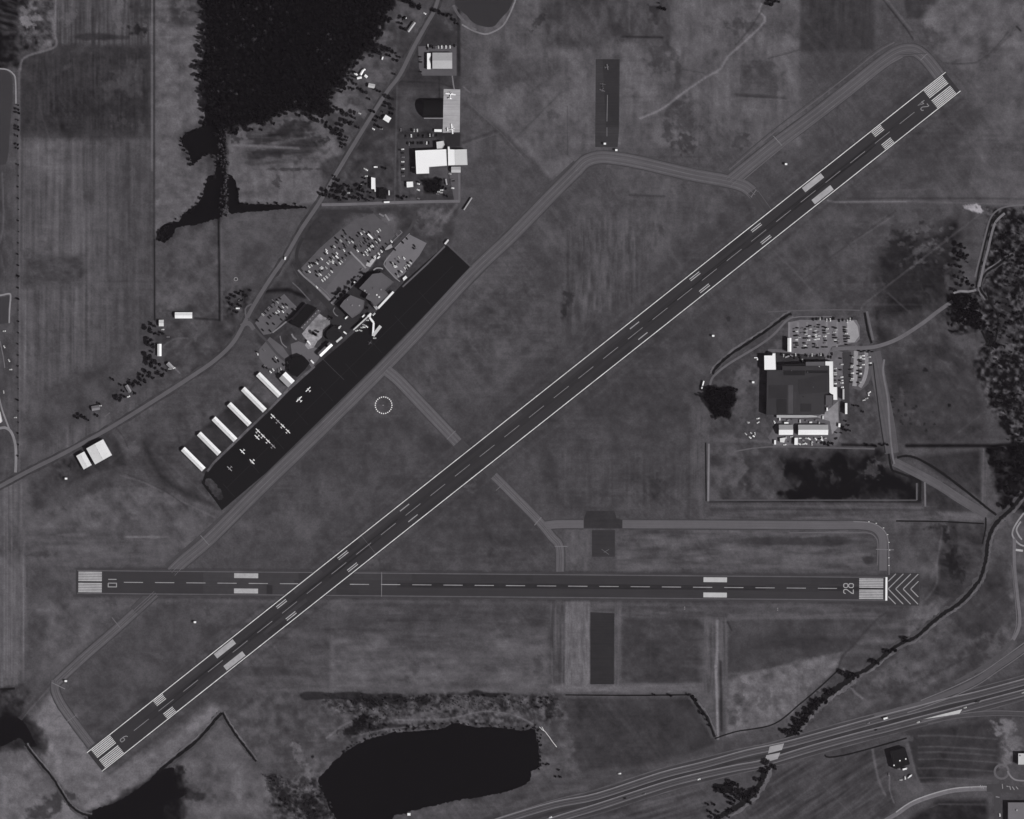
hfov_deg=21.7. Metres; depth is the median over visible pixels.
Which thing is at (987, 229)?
path
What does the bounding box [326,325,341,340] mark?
terminal building
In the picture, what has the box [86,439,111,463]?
warehouse
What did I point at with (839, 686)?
ditch
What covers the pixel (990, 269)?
ditch
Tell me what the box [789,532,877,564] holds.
taxiway shoulder
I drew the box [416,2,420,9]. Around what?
tree
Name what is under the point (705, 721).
ditch bank
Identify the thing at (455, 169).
shed
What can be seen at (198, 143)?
slough
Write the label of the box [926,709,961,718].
painted gore
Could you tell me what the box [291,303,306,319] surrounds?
canopy
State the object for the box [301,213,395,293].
car park
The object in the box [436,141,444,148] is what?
office
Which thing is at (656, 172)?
taxiway margin
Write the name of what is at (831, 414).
yard
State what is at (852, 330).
gravel lot
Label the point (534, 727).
bank bushes
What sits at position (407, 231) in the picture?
road
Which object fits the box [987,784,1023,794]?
road
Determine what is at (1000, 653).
highway
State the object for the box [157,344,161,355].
farm shed
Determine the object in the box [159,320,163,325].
house
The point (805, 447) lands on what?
path
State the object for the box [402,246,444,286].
kerb strip
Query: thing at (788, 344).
shed
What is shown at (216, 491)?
worn apron patch
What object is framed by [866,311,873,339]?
path
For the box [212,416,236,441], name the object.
hangar
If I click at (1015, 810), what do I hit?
building
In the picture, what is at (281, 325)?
pavement
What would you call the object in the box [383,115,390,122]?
house
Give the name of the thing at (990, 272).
ditch bank
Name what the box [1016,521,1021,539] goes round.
path
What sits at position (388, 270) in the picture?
pavement
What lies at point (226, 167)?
tree belt
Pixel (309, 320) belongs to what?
colonnade
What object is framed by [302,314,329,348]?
gravel court
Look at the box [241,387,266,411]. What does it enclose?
hangar
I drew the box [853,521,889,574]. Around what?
taxiway shoulder
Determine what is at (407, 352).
taxiway margin
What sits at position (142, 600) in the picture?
taxiway
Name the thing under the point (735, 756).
highway
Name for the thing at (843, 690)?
ditch bank
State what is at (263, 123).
forest edge trees
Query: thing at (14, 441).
road
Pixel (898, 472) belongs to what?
ditch
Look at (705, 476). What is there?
ditch
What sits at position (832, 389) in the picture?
factory
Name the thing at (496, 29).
path
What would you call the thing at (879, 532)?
taxiway
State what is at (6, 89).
pond
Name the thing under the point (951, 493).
path
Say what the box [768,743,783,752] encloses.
bridge deck
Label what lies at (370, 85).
house
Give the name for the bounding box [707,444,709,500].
path
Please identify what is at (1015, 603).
edge line
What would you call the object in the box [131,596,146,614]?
taxiway margin
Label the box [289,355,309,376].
hangar
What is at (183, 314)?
farm shed
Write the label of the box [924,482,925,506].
path
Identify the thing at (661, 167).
taxiway
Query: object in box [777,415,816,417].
loading canopy
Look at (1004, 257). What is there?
ditch bank
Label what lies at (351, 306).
terminal building
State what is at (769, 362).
factory
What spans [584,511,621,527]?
old pavement
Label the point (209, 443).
hangar
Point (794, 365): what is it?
factory
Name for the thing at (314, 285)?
pavement
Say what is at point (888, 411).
path
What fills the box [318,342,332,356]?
hangar
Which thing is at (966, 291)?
bridge deck
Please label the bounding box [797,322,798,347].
lane
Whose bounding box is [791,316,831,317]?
path
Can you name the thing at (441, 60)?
warehouse
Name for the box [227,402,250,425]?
hangar
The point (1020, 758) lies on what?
building
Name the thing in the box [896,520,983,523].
ditch
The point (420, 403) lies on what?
taxiway
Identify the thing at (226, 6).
forest
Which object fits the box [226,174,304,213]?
slough
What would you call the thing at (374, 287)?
terminal building
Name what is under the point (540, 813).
highway verge
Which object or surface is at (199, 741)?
ditch bank
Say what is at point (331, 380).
apron
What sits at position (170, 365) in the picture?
house
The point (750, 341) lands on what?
ditch
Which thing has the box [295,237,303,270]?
road
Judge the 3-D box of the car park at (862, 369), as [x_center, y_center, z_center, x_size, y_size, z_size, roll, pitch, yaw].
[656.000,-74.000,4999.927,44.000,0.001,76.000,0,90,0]
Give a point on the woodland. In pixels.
(1007, 335)
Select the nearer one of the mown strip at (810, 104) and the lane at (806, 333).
the lane at (806, 333)
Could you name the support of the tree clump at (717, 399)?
on the ground at (110, 180)
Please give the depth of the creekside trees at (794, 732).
4994.60 m
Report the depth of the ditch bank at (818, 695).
4999.96 m
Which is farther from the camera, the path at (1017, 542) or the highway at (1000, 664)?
the path at (1017, 542)
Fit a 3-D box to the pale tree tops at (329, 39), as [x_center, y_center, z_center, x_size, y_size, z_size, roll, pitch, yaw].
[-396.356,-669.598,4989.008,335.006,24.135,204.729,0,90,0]
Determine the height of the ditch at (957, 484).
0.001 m
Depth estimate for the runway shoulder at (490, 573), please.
4999.84 m
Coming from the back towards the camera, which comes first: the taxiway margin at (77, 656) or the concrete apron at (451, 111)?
the taxiway margin at (77, 656)
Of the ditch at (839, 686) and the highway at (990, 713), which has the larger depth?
the ditch at (839, 686)
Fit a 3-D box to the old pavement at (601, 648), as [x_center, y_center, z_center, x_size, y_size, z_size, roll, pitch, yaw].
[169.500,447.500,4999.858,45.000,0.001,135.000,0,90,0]
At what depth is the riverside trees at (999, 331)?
4995.58 m
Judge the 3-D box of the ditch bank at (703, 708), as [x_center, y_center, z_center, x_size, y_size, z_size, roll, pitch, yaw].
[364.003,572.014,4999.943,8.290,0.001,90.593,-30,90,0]
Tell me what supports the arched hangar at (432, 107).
on the ground at (110, 180)
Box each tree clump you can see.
[704,387,737,417]
[951,295,986,329]
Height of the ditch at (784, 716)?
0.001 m
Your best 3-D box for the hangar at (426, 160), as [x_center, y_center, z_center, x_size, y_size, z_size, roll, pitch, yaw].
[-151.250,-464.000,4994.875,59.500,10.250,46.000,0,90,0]
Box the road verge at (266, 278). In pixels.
[0,0,441,489]
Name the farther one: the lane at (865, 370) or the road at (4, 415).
the lane at (865, 370)
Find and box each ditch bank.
[24,745,91,818]
[27,743,91,813]
[156,711,219,770]
[158,712,221,769]
[221,713,258,762]
[224,711,257,759]
[688,696,714,737]
[693,694,717,735]
[706,768,772,818]
[710,311,790,372]
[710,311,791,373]
[724,767,772,818]
[778,670,856,738]
[799,680,857,732]
[823,498,1023,702]
[847,491,1023,678]
[977,253,1011,299]
[977,253,1013,298]
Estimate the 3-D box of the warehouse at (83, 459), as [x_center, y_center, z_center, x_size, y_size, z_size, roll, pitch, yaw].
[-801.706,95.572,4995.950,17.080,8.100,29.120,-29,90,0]
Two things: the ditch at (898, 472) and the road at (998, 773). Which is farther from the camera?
the ditch at (898, 472)
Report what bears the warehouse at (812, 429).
on the ground at (110, 180)
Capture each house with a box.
[91,405,99,410]
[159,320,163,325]
[166,362,173,369]
[368,83,374,88]
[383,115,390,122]
[407,21,415,31]
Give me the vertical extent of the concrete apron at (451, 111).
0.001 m
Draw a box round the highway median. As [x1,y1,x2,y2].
[529,686,1023,818]
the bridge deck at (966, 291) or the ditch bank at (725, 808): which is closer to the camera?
the bridge deck at (966, 291)
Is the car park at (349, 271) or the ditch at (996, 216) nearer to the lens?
the car park at (349, 271)
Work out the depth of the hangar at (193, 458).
4994.60 m
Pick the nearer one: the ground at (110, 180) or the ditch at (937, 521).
the ditch at (937, 521)
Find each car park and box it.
[255,295,294,334]
[259,337,290,369]
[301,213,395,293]
[322,255,368,304]
[385,235,425,277]
[399,138,435,180]
[418,46,456,75]
[448,168,460,200]
[790,320,859,355]
[850,350,872,389]
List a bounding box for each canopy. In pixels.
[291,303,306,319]
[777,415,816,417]
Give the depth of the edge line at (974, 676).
4999.60 m
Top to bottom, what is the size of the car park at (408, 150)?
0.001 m
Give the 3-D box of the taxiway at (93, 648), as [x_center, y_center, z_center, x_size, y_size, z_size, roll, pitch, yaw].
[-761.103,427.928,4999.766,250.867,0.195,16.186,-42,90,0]
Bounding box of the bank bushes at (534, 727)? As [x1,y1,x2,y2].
[320,721,541,818]
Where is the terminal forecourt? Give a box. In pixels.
[322,266,385,346]
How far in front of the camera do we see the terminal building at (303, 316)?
4991.00 m
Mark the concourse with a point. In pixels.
(385, 300)
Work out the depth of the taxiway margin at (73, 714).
4999.92 m
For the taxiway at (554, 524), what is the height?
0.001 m
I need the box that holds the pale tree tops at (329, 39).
[212,1,387,106]
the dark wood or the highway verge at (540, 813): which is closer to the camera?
the dark wood
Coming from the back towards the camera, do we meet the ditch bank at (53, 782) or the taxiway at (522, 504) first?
the ditch bank at (53, 782)
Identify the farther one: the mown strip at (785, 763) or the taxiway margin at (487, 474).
the taxiway margin at (487, 474)
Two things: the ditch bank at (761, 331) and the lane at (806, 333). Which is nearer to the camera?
the lane at (806, 333)
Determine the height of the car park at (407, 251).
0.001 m
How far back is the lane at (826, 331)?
4999.85 m
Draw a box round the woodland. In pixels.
[985,219,1023,481]
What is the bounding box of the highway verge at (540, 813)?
[519,676,1023,818]
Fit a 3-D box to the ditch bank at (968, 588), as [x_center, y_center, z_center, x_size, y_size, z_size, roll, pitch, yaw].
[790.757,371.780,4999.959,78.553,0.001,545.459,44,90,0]
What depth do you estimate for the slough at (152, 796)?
4999.96 m
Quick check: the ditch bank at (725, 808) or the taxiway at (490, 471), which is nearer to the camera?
the taxiway at (490, 471)
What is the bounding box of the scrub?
[270,693,559,818]
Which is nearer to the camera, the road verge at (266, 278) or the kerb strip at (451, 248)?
the kerb strip at (451, 248)
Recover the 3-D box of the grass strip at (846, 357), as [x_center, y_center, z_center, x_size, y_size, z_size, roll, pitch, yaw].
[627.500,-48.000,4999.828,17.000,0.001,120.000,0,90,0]
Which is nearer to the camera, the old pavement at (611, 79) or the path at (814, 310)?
the path at (814, 310)
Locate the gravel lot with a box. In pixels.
[847,321,858,341]
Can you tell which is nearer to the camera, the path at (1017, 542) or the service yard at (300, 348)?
the path at (1017, 542)
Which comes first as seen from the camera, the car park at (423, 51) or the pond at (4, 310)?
the car park at (423, 51)
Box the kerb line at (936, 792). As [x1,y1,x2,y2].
[896,786,986,812]
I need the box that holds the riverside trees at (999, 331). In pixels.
[987,223,1023,478]
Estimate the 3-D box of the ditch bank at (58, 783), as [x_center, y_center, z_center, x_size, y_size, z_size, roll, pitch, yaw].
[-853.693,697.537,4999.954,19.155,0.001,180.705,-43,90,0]
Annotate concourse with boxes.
[377,291,393,308]
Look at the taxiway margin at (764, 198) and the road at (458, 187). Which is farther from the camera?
the taxiway margin at (764, 198)
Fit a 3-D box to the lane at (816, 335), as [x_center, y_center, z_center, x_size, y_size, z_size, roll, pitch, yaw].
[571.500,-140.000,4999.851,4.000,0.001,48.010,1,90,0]
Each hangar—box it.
[181,447,205,470]
[197,432,220,455]
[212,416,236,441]
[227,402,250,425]
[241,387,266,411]
[256,372,280,396]
[279,372,293,386]
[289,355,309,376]
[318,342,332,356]
[415,149,446,173]
[423,99,442,116]
[448,147,454,165]
[455,149,467,164]
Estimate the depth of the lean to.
4995.00 m
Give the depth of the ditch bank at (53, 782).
4999.96 m
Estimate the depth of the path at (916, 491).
4999.89 m
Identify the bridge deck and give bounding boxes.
[764,753,779,761]
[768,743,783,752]
[953,289,975,293]
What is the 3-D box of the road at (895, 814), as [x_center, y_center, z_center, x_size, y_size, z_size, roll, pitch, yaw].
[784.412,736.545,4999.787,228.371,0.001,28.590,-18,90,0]
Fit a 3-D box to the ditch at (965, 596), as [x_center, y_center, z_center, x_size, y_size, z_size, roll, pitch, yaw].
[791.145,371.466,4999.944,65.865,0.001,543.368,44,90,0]
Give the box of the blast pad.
[887,573,918,605]
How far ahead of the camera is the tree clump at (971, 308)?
4991.13 m
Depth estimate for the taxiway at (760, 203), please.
4999.87 m
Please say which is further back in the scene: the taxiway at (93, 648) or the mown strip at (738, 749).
the mown strip at (738, 749)
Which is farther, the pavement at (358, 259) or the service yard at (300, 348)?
the service yard at (300, 348)
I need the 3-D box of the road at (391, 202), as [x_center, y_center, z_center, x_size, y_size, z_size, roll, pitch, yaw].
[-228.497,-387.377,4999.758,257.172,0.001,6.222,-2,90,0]
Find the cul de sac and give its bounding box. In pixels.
[994,764,1009,779]
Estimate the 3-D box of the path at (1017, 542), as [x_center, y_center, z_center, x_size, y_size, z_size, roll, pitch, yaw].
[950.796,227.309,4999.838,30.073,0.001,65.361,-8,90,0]
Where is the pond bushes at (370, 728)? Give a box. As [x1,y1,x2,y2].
[270,694,561,815]
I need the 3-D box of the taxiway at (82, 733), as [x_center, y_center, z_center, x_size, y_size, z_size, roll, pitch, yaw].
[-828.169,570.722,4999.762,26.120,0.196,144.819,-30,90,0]
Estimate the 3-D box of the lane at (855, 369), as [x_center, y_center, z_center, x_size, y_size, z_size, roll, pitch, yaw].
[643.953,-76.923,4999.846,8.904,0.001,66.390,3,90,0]
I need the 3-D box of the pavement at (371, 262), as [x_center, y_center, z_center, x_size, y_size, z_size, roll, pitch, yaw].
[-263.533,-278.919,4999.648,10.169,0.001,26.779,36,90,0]
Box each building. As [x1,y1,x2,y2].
[291,304,316,327]
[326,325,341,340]
[340,295,364,317]
[360,273,393,306]
[890,747,909,768]
[1008,802,1023,818]
[1018,753,1023,764]
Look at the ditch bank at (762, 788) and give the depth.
4999.95 m
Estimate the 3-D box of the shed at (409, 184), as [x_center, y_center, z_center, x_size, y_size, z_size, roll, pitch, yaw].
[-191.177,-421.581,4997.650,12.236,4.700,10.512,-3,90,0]
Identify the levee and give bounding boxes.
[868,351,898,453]
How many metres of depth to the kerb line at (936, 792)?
4999.68 m
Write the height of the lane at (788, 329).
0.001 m
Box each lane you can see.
[788,322,789,337]
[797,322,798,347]
[806,322,807,346]
[815,322,817,347]
[825,322,827,345]
[836,322,837,346]
[852,351,857,385]
[859,351,868,387]
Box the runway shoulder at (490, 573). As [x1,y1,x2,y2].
[76,568,919,602]
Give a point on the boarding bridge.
(375, 332)
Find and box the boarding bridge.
[353,313,380,335]
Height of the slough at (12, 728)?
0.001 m
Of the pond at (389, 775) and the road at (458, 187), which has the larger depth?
the pond at (389, 775)
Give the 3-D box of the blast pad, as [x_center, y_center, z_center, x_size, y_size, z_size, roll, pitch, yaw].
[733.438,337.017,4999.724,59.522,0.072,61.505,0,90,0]
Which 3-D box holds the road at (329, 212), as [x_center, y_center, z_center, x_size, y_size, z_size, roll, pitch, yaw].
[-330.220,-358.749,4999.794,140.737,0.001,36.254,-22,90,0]
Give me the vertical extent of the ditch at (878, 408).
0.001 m
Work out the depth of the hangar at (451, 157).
4991.00 m
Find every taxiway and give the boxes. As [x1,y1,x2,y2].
[51,680,93,747]
[54,592,157,684]
[132,596,154,613]
[168,162,579,574]
[383,366,460,445]
[454,440,468,453]
[484,466,497,477]
[491,473,563,571]
[545,520,582,529]
[572,151,757,198]
[622,520,886,570]
[725,44,943,185]
[748,188,770,214]
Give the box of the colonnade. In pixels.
[301,309,320,329]
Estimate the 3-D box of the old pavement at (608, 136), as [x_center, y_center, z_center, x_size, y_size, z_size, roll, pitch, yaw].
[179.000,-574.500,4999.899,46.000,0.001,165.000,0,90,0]
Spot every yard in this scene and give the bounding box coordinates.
[291,341,319,366]
[768,349,842,445]
[775,352,825,364]
[817,402,837,433]
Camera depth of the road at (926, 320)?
4999.77 m
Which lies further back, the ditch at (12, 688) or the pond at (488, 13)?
the pond at (488, 13)
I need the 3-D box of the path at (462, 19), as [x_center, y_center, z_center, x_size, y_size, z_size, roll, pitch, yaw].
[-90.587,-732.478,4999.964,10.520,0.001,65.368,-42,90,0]
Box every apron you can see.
[202,245,469,509]
[443,89,459,132]
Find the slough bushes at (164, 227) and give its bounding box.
[158,108,306,240]
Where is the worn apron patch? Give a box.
[205,478,223,499]
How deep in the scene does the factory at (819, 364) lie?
4990.60 m
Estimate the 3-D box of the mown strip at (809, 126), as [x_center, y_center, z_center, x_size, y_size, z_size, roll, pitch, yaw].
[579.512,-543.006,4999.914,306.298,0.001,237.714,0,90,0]
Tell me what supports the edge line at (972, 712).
on the highway at (759, 763)
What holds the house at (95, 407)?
on the ground at (110, 180)
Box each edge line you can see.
[907,653,1023,712]
[921,643,1023,700]
[922,710,1023,720]
[928,715,1014,723]
[1011,565,1016,639]
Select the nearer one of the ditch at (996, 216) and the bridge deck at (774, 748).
the bridge deck at (774, 748)
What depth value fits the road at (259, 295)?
4999.80 m
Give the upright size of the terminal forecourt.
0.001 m
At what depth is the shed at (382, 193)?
4995.00 m
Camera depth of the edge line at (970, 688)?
4999.60 m
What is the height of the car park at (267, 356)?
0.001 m
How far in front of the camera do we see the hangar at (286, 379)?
4992.19 m
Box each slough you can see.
[0,715,36,746]
[88,767,186,818]
[160,104,226,242]
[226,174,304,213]
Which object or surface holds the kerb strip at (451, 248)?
on the apron at (331, 380)
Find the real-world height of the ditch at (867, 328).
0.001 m
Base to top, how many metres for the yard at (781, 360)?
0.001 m
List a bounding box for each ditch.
[0,687,14,689]
[25,744,91,816]
[157,713,221,772]
[221,712,256,761]
[565,694,686,695]
[690,695,715,736]
[705,443,706,500]
[712,313,791,374]
[713,768,768,818]
[715,670,838,738]
[785,676,854,737]
[824,737,906,757]
[829,492,1023,696]
[863,312,872,343]
[873,363,885,452]
[888,454,920,500]
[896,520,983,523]
[897,455,996,515]
[975,210,1004,287]
[979,254,1013,298]
[981,290,999,347]
[982,517,986,543]
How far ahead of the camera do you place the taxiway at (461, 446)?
4999.87 m
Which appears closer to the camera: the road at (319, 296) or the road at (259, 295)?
the road at (319, 296)
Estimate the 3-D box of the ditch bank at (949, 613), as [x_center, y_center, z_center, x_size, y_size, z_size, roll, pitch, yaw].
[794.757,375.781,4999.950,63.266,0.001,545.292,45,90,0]
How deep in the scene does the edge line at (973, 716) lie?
4999.63 m
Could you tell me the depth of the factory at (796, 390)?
4989.50 m
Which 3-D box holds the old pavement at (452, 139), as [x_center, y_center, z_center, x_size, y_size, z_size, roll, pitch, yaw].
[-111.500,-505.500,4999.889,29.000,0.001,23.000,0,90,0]
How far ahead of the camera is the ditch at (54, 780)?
4999.95 m
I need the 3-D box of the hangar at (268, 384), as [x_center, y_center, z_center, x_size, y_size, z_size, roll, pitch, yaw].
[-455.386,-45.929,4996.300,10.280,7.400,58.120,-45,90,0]
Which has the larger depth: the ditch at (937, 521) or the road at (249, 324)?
the ditch at (937, 521)
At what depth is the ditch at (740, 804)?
4999.94 m
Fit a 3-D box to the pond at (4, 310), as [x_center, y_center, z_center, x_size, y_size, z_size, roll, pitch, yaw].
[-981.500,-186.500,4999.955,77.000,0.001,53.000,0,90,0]
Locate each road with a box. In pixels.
[0,0,439,487]
[0,400,9,429]
[0,426,16,472]
[240,321,254,329]
[245,303,251,320]
[248,317,288,364]
[294,268,332,309]
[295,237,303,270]
[304,210,372,239]
[322,200,457,205]
[392,211,415,247]
[458,173,459,202]
[832,300,952,350]
[885,787,986,818]
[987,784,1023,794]
[993,770,1002,783]
[993,784,1000,818]
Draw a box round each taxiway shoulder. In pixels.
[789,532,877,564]
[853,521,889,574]
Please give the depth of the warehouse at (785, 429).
4992.58 m
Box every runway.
[77,570,886,600]
[87,72,959,771]
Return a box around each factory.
[764,353,775,369]
[766,366,828,414]
[782,364,805,365]
[805,362,824,366]
[825,361,836,399]
[825,395,832,404]
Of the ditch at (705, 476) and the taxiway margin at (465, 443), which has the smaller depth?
the taxiway margin at (465, 443)
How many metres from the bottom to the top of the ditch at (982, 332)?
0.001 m
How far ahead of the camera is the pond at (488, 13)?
4999.97 m
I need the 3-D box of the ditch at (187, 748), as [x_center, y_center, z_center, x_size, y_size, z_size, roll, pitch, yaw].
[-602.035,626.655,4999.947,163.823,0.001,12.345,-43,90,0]
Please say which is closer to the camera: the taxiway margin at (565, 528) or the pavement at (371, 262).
the pavement at (371, 262)
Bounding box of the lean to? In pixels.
[427,53,430,68]
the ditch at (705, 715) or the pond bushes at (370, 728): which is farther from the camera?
the ditch at (705, 715)
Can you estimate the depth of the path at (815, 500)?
4999.89 m
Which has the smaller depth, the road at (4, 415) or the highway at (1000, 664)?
the highway at (1000, 664)
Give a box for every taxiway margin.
[50,680,95,748]
[53,596,158,685]
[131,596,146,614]
[167,162,580,568]
[384,367,461,446]
[453,439,469,453]
[483,465,497,478]
[490,472,565,571]
[544,519,582,529]
[571,150,756,198]
[622,519,887,570]
[727,42,946,178]
[746,187,772,215]
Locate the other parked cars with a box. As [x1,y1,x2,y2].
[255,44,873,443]
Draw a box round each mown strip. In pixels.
[495,675,1023,818]
[571,697,1023,818]
[572,677,1023,797]
[578,700,1023,818]
[727,40,893,167]
[729,42,894,169]
[744,57,902,179]
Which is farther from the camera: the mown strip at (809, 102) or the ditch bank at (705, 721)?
the ditch bank at (705, 721)
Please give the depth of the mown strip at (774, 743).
4999.89 m
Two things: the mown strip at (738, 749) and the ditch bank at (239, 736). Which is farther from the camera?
the ditch bank at (239, 736)
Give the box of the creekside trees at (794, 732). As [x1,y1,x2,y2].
[707,636,908,818]
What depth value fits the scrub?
4995.69 m
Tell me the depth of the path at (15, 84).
4999.96 m
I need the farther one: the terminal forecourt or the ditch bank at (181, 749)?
the ditch bank at (181, 749)
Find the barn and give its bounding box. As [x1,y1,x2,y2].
[371,177,375,191]
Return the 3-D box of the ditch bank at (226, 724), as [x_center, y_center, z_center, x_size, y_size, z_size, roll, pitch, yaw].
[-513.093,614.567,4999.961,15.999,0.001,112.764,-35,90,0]
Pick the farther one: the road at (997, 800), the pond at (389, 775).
the pond at (389, 775)
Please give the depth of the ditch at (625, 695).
4999.93 m
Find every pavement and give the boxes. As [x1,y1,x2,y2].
[272,318,290,332]
[292,282,310,300]
[298,270,332,303]
[350,252,365,267]
[366,255,376,266]
[384,255,399,281]
[445,134,459,145]
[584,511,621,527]
[590,612,613,683]
[592,530,614,556]
[595,59,619,146]
[603,60,618,126]
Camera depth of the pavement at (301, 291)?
4999.65 m
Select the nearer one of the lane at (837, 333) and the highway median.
the highway median
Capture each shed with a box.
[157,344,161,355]
[175,312,192,317]
[379,188,386,198]
[407,182,412,186]
[451,167,460,172]
[787,338,790,351]
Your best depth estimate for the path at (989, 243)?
4999.84 m
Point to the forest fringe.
(237, 47)
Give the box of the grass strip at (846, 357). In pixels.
[842,352,850,415]
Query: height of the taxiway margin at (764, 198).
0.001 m
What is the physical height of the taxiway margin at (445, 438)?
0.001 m
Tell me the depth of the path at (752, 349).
4999.85 m
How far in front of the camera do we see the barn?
4994.00 m
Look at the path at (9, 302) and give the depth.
4999.96 m
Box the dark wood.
[992,446,1023,508]
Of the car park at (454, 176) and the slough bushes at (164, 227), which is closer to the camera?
the slough bushes at (164, 227)
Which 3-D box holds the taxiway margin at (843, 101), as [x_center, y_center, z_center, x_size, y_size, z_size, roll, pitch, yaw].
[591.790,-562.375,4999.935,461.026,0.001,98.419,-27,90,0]
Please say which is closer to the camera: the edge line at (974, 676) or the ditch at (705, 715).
the edge line at (974, 676)
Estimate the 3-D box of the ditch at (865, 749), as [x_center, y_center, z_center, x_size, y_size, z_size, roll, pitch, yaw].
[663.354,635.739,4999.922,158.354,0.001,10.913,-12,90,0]
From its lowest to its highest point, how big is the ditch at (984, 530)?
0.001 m
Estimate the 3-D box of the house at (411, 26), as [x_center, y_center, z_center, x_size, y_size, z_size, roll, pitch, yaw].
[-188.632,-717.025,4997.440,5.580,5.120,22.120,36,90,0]
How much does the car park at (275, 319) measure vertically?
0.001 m
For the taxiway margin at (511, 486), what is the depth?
4999.93 m
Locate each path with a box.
[0,68,16,103]
[0,293,10,322]
[452,5,476,30]
[462,0,515,34]
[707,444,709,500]
[709,316,793,385]
[715,500,916,500]
[734,446,874,451]
[768,309,859,311]
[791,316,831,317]
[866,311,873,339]
[882,359,894,463]
[892,458,988,518]
[916,483,917,499]
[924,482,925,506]
[974,204,1023,276]
[978,213,1004,286]
[1012,513,1023,546]
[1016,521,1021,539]
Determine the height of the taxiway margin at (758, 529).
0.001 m
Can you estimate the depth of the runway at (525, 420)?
4999.64 m
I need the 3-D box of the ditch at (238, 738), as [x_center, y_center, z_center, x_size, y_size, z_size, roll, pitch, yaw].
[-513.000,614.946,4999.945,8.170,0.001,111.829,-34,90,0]
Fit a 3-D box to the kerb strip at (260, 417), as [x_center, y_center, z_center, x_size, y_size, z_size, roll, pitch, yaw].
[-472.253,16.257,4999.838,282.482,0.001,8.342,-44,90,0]
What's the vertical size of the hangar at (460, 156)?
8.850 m
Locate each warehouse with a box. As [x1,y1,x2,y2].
[76,452,91,468]
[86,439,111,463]
[432,53,451,68]
[779,425,792,434]
[798,425,827,434]
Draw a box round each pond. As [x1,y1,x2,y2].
[0,71,12,164]
[0,296,8,323]
[318,723,539,818]
[455,0,512,26]
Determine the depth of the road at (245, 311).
4999.79 m
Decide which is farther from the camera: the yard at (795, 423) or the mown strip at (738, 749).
the yard at (795, 423)
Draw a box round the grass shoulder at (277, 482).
[165,161,573,566]
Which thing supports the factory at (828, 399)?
on the ground at (110, 180)
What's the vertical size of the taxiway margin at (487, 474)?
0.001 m
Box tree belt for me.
[216,129,229,214]
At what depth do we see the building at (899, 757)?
4992.00 m
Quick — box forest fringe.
[203,0,284,117]
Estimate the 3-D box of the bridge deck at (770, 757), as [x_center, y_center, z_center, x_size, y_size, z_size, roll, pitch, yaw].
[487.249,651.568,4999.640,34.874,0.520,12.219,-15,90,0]
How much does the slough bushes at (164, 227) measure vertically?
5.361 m
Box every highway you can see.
[496,679,1023,818]
[548,689,1023,818]
[874,645,1023,718]
[901,711,1023,727]
[954,639,1013,683]
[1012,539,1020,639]
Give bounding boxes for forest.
[203,0,393,130]
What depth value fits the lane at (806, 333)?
4999.85 m
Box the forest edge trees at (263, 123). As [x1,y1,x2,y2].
[193,0,393,137]
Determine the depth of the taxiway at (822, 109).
4999.88 m
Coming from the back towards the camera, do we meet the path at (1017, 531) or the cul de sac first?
the path at (1017, 531)
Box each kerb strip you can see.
[206,366,314,471]
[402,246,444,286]
[447,244,471,266]
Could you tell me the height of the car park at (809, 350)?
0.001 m
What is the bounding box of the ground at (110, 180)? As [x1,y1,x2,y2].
[0,0,1023,818]
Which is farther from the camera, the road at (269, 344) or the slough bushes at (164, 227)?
the road at (269, 344)
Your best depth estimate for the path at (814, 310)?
4999.85 m

